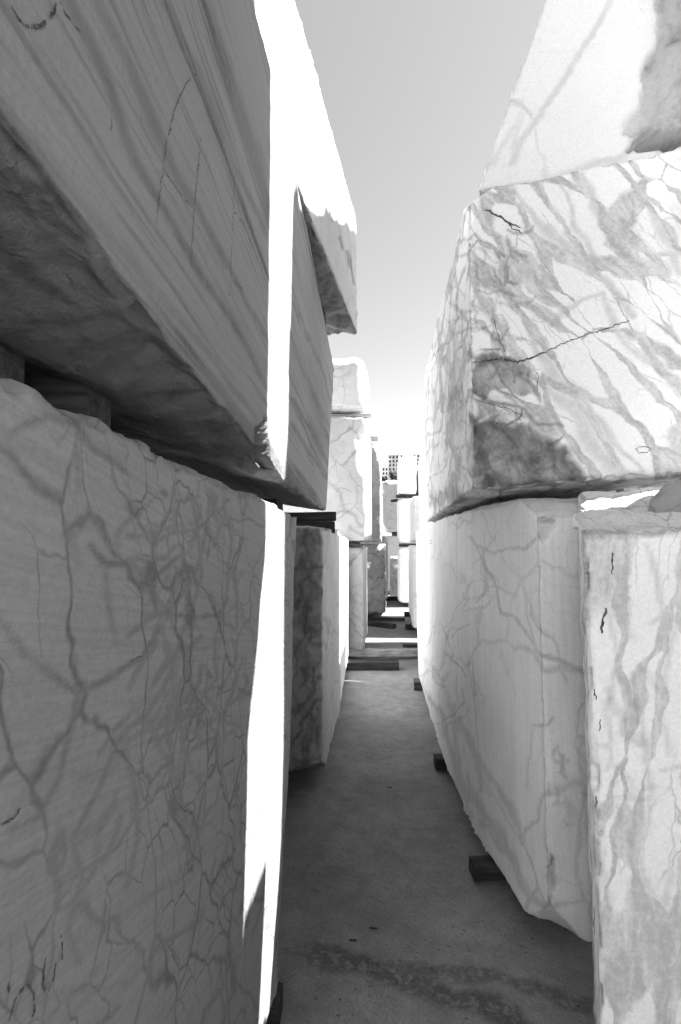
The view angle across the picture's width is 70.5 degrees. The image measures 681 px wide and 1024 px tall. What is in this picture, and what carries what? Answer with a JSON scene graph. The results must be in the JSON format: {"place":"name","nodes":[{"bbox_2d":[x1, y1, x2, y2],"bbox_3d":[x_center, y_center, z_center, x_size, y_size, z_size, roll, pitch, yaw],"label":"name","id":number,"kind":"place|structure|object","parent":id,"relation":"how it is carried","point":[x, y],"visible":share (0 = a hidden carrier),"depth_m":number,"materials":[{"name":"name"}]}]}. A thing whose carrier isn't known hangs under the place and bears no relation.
{"place":"outdoors","nodes":[
{"label":"outdoors","id":0,"kind":"place"},
{"bbox_2d":[284,512,335,521],"bbox_3d":[-0.613,0.042,3.358,1.173,0.070,0.106,-1,-4,-12],"label":"timber","id":1,"kind":"object","parent":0,"point":[314,516],"visible":0.31,"depth_m":3.40,"materials":[{"name":"black wood"}]},
{"bbox_2d":[370,436,377,440],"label":"timber","id":2,"kind":"object","parent":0,"point":[373,438],"visible":0.14,"depth_m":8.55,"materials":[{"name":"grey wood"}]},
{"bbox_2d":[382,490,391,535],"bbox_3d":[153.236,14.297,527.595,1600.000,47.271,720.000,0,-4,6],"label":"hillside","id":3,"kind":"structure","parent":0,"point":[384,533],"depth_m":241.56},
{"bbox_2d":[381,476,387,481],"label":"tree","id":4,"kind":"object","parent":3,"relation":"on","point":[384,478],"visible":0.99,"depth_m":314.99,"materials":[{"name":"grey plant"}]},
{"bbox_2d":[381,464,388,489],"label":"apartment building","id":5,"kind":"structure","parent":3,"relation":"on","point":[384,469],"depth_m":349.22,"materials":[{"name":"concrete"}]},
{"bbox_2d":[389,470,396,479],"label":"tree","id":6,"kind":"object","parent":3,"relation":"on","point":[392,475],"visible":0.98,"depth_m":319.55,"materials":[{"name":"grey plant"}]},
{"bbox_2d":[388,453,400,479],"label":"apartment building","id":7,"kind":"structure","parent":3,"relation":"on","point":[393,458],"depth_m":360.73,"materials":[{"name":"concrete"}]},
{"bbox_2d":[400,452,420,468],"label":"apartment building","id":8,"kind":"structure","parent":3,"relation":"on","point":[417,455],"depth_m":373.80,"materials":[{"name":"concrete"}]},
{"bbox_2d":[295,0,545,465],"label":"sky","id":9,"kind":"structure","parent":0,"point":[416,94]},
{"bbox_2d":[277,591,594,1023],"bbox_3d":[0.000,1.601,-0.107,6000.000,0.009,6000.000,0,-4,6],"label":"ground","id":10,"kind":"structure","parent":0,"point":[419,859],"depth_m":2.16,"materials":[{"name":"grey concrete"}]},
{"bbox_2d":[266,981,282,1023],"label":"timber","id":11,"kind":"object","parent":10,"relation":"on","point":[275,1014],"visible":0.05,"depth_m":1.59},
{"bbox_2d":[0,378,296,1023],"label":"marble block","id":12,"kind":"object","parent":11,"relation":"on","point":[146,609],"depth_m":0.70,"materials":[{"name":"grey stone"}]},
{"bbox_2d":[0,344,24,383],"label":"timber","id":13,"kind":"object","parent":12,"relation":"on","point":[12,365],"visible":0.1,"depth_m":0.75,"materials":[{"name":"wood"}]},
{"bbox_2d":[24,372,110,428],"bbox_3d":[-0.932,-0.177,0.951,0.962,0.166,0.085,0,-4,6],"label":"timber","id":14,"kind":"object","parent":12,"relation":"on","point":[74,397],"visible":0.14,"depth_m":0.87,"materials":[{"name":"wood"}]},
{"bbox_2d":[0,0,333,510],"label":"marble block","id":15,"kind":"object","parent":12,"relation":"on","point":[159,289],"depth_m":0.87,"materials":[{"name":"grey stone"}]},
{"bbox_2d":[261,498,282,510],"bbox_3d":[-0.726,-0.012,2.138,0.935,0.082,0.146,0,-4,6],"label":"timber","id":16,"kind":"object","parent":12,"relation":"on","point":[278,503],"visible":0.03,"depth_m":2.03,"materials":[{"name":"black wood"}]},
{"bbox_2d":[288,526,340,771],"bbox_3d":[-0.783,0.948,3.750,1.489,1.660,1.584,0,-4,6],"label":"marble block","id":17,"kind":"object","parent":10,"relation":"on","point":[316,674],"depth_m":3.05,"materials":[{"name":"grey stone"}]},
{"bbox_2d":[296,521,334,532],"bbox_3d":[-0.590,0.116,3.754,1.096,0.098,0.096,0,-4,-2],"label":"timber","id":18,"kind":"object","parent":17,"relation":"on","point":[329,525],"visible":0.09,"depth_m":3.73,"materials":[{"name":"black wood"}]},
{"bbox_2d":[346,659,398,670],"bbox_3d":[0.239,1.970,6.210,1.019,0.106,0.169,0,-4,1],"label":"timber","id":19,"kind":"object","parent":10,"relation":"on","point":[389,665],"visible":0.65,"depth_m":6.13,"materials":[{"name":"wood"}]},
{"bbox_2d":[340,536,347,700],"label":"marble block","id":20,"kind":"object","parent":19,"relation":"on","point":[344,605],"depth_m":5.31,"materials":[{"name":"white stone"}]},
{"bbox_2d":[360,544,386,614],"bbox_3d":[0.085,1.496,11.108,1.954,1.524,1.735,0,-4,6],"label":"marble block","id":21,"kind":"object","parent":10,"relation":"on","point":[376,579],"depth_m":10.25,"materials":[{"name":"grey stone"}]},
{"bbox_2d":[369,431,381,541],"bbox_3d":[0.037,-0.532,11.259,1.850,2.466,1.714,0,-4,6],"label":"marble block","id":22,"kind":"object","parent":21,"relation":"on","point":[376,483],"depth_m":10.38,"materials":[{"name":"grey stone"}]},
{"bbox_2d":[367,620,395,628],"bbox_3d":[0.656,2.188,9.457,0.943,0.086,0.116,-1,-4,38],"label":"timber","id":23,"kind":"object","parent":10,"relation":"on","point":[382,624],"visible":0.64,"depth_m":9.30,"materials":[{"name":"wood"}]},
{"bbox_2d":[348,648,417,656],"bbox_3d":[0.506,1.952,6.703,1.519,0.110,0.129,3,-4,-11],"label":"timber","id":24,"kind":"object","parent":10,"relation":"on","point":[389,652],"visible":0.59,"depth_m":6.67,"materials":[{"name":"wood"}]},
{"bbox_2d":[348,546,366,650],"bbox_3d":[-0.430,1.247,7.418,1.658,1.447,1.496,0,-4,6],"label":"marble block","id":25,"kind":"object","parent":24,"relation":"on","point":[357,594],"depth_m":6.62,"materials":[{"name":"white stone"}]},
{"bbox_2d":[348,542,359,545],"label":"timber","id":26,"kind":"object","parent":25,"relation":"on","point":[353,543],"visible":0.17,"depth_m":6.70,"materials":[{"name":"wood"}]},
{"bbox_2d":[283,416,371,541],"bbox_3d":[-0.405,-0.442,7.470,1.724,1.821,1.510,0,-4,6],"label":"marble block","id":27,"kind":"object","parent":26,"relation":"on","point":[349,494],"depth_m":6.69,"materials":[{"name":"white stone"}]},
{"bbox_2d":[331,357,369,430],"bbox_3d":[-0.419,-1.777,7.521,1.699,0.831,1.388,0,-4,6],"label":"marble block","id":28,"kind":"object","parent":27,"relation":"on","point":[351,392],"depth_m":6.79,"materials":[{"name":"white stone"}]},
{"bbox_2d":[331,413,370,418],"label":"timber","id":29,"kind":"object","parent":27,"relation":"on","point":[366,416],"visible":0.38,"depth_m":6.83,"materials":[{"name":"wood"}]},
{"bbox_2d":[367,617,404,620],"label":"timber","id":30,"kind":"object","parent":10,"relation":"on","point":[386,618],"visible":0.63,"depth_m":9.95,"materials":[{"name":"wood"}]},
{"bbox_2d":[386,596,398,600],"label":"timber","id":31,"kind":"object","parent":10,"relation":"on","point":[392,598],"visible":0.25,"depth_m":13.69,"materials":[{"name":"black wood"}]},
{"bbox_2d":[360,536,387,598],"bbox_3d":[0.327,1.537,13.355,1.983,1.741,1.217,0,-4,6],"label":"marble block","id":32,"kind":"object","parent":31,"relation":"on","point":[385,540],"depth_m":12.79,"materials":[{"name":"grey stone"}]},
{"bbox_2d":[389,556,397,595],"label":"marble block","id":33,"kind":"object","parent":31,"relation":"on","point":[393,585],"depth_m":14.12,"materials":[{"name":"grey stone"}]},
{"bbox_2d":[397,547,407,602],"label":"marble block","id":34,"kind":"object","parent":31,"relation":"on","point":[402,562],"depth_m":12.27,"materials":[{"name":"white stone"}]},
{"bbox_2d":[399,544,415,546],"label":"timber","id":35,"kind":"object","parent":34,"relation":"on","point":[404,545],"visible":0.28,"depth_m":12.40,"materials":[{"name":"wood"}]},
{"bbox_2d":[397,498,415,543],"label":"marble block","id":36,"kind":"object","parent":35,"relation":"on","point":[403,504],"depth_m":12.36,"materials":[{"name":"white stone"}]},
{"bbox_2d":[396,495,418,497],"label":"timber","id":37,"kind":"object","parent":36,"relation":"on","point":[404,496],"visible":0.61,"depth_m":12.52,"materials":[{"name":"wood"}]},
{"bbox_2d":[397,455,415,498],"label":"marble block","id":38,"kind":"object","parent":37,"relation":"on","point":[406,475],"depth_m":12.46,"materials":[{"name":"white stone"}]},
{"bbox_2d":[416,467,418,494],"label":"marble block","id":39,"kind":"object","parent":36,"relation":"on","point":[417,491],"depth_m":12.79,"materials":[{"name":"white stone"}]},
{"bbox_2d":[386,536,400,590],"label":"marble block","id":40,"kind":"object","parent":10,"relation":"on","point":[393,545],"depth_m":15.47,"materials":[{"name":"grey stone"}]},
{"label":"timber","id":41,"kind":"object","parent":40,"relation":"on","visible":0},
{"bbox_2d":[383,480,397,532],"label":"marble block","id":42,"kind":"object","parent":41,"relation":"on","point":[390,507],"depth_m":15.47,"materials":[{"name":"white stone"}]},
{"bbox_2d":[404,611,409,616],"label":"timber","id":43,"kind":"object","parent":10,"relation":"on","point":[406,613],"visible":0.12,"depth_m":10.66,"materials":[{"name":"black wood"}]},
{"bbox_2d":[295,647,525,1023],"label":"stone chips","id":44,"kind":"object","parent":10,"relation":"on","point":[466,1018],"visible":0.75,"depth_m":1.88,"materials":[{"name":"grey stone"}]},
{"bbox_2d":[403,643,417,647],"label":"timber","id":45,"kind":"object","parent":10,"relation":"on","point":[409,645],"visible":0.13,"depth_m":7.21,"materials":[{"name":"wood"}]},
{"bbox_2d":[405,624,416,629],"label":"timber","id":46,"kind":"object","parent":10,"relation":"on","point":[409,626],"visible":0.14,"depth_m":9.02,"materials":[{"name":"wood"}]},
{"bbox_2d":[408,545,416,628],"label":"marble block","id":47,"kind":"object","parent":46,"relation":"on","point":[412,579],"depth_m":8.46,"materials":[{"name":"white stone"}]},
{"bbox_2d":[409,496,418,542],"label":"marble block","id":48,"kind":"object","parent":47,"relation":"on","point":[414,516],"depth_m":8.55,"materials":[{"name":"white stone"}]},
{"bbox_2d":[414,678,422,689],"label":"timber","id":49,"kind":"object","parent":10,"relation":"on","point":[417,684],"visible":0.09,"depth_m":5.30,"materials":[{"name":"wood"}]},
{"bbox_2d":[433,754,446,769],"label":"timber","id":50,"kind":"object","parent":10,"relation":"on","point":[439,762],"visible":0.1,"depth_m":3.39,"materials":[{"name":"wood"}]},
{"bbox_2d":[469,855,505,881],"bbox_3d":[1.091,1.710,2.329,0.928,0.076,0.090,0,-4,-2],"label":"timber","id":51,"kind":"object","parent":10,"relation":"on","point":[483,867],"visible":0.23,"depth_m":2.27,"materials":[{"name":"black wood"}]},
{"bbox_2d":[416,498,592,941],"bbox_3d":[1.054,0.905,3.804,0.686,1.693,3.951,0,-4,6],"label":"marble block","id":52,"kind":"object","parent":10,"relation":"on","point":[500,662],"depth_m":2.03,"materials":[{"name":"white stone"}]},
{"bbox_2d":[424,147,680,521],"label":"marble block","id":53,"kind":"object","parent":52,"relation":"on","point":[553,367],"depth_m":1.93,"materials":[{"name":"white stone"}]},
{"bbox_2d":[479,0,680,195],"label":"marble block","id":54,"kind":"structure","parent":53,"relation":"on","point":[597,82],"depth_m":2.04,"materials":[{"name":"white stone"}]},
{"bbox_2d":[577,478,680,1023],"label":"marble block","id":55,"kind":"object","parent":10,"relation":"on","point":[629,569],"depth_m":1.06,"materials":[{"name":"white stone"}]},
{"bbox_2d":[573,510,616,529],"bbox_3d":[0.724,0.025,1.356,0.107,0.060,0.112,0,-4,6],"label":"broken stone","id":56,"kind":"object","parent":55,"relation":"on","point":[575,523],"visible":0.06,"depth_m":1.39,"materials":[{"name":"white stone"}]},
{"bbox_2d":[595,509,618,510],"bbox_3d":[0.839,0.018,1.507,0.134,0.064,0.104,0,-4,6],"label":"broken stone","id":57,"kind":"object","parent":55,"relation":"on","point":[605,509],"visible":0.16,"depth_m":1.48,"materials":[{"name":"white stone"}]},
{"bbox_2d":[648,481,680,512],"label":"broken stone","id":58,"kind":"object","parent":55,"relation":"on","point":[666,498],"visible":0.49,"depth_m":1.28,"materials":[{"name":"stone"}]},
{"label":"marble block","id":59,"kind":"object","parent":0,"visible":0},
{"bbox_2d":[418,445,431,529],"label":"marble block","id":60,"kind":"object","parent":59,"relation":"on","point":[423,522],"depth_m":7.14,"materials":[{"name":"white stone"}]},
{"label":"timber","id":61,"kind":"object","parent":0,"visible":0},
{"bbox_2d":[253,0,357,335],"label":"marble block","id":62,"kind":"object","parent":61,"relation":"on","point":[329,214],"depth_m":2.31,"materials":[{"name":"white stone"}]}
]}

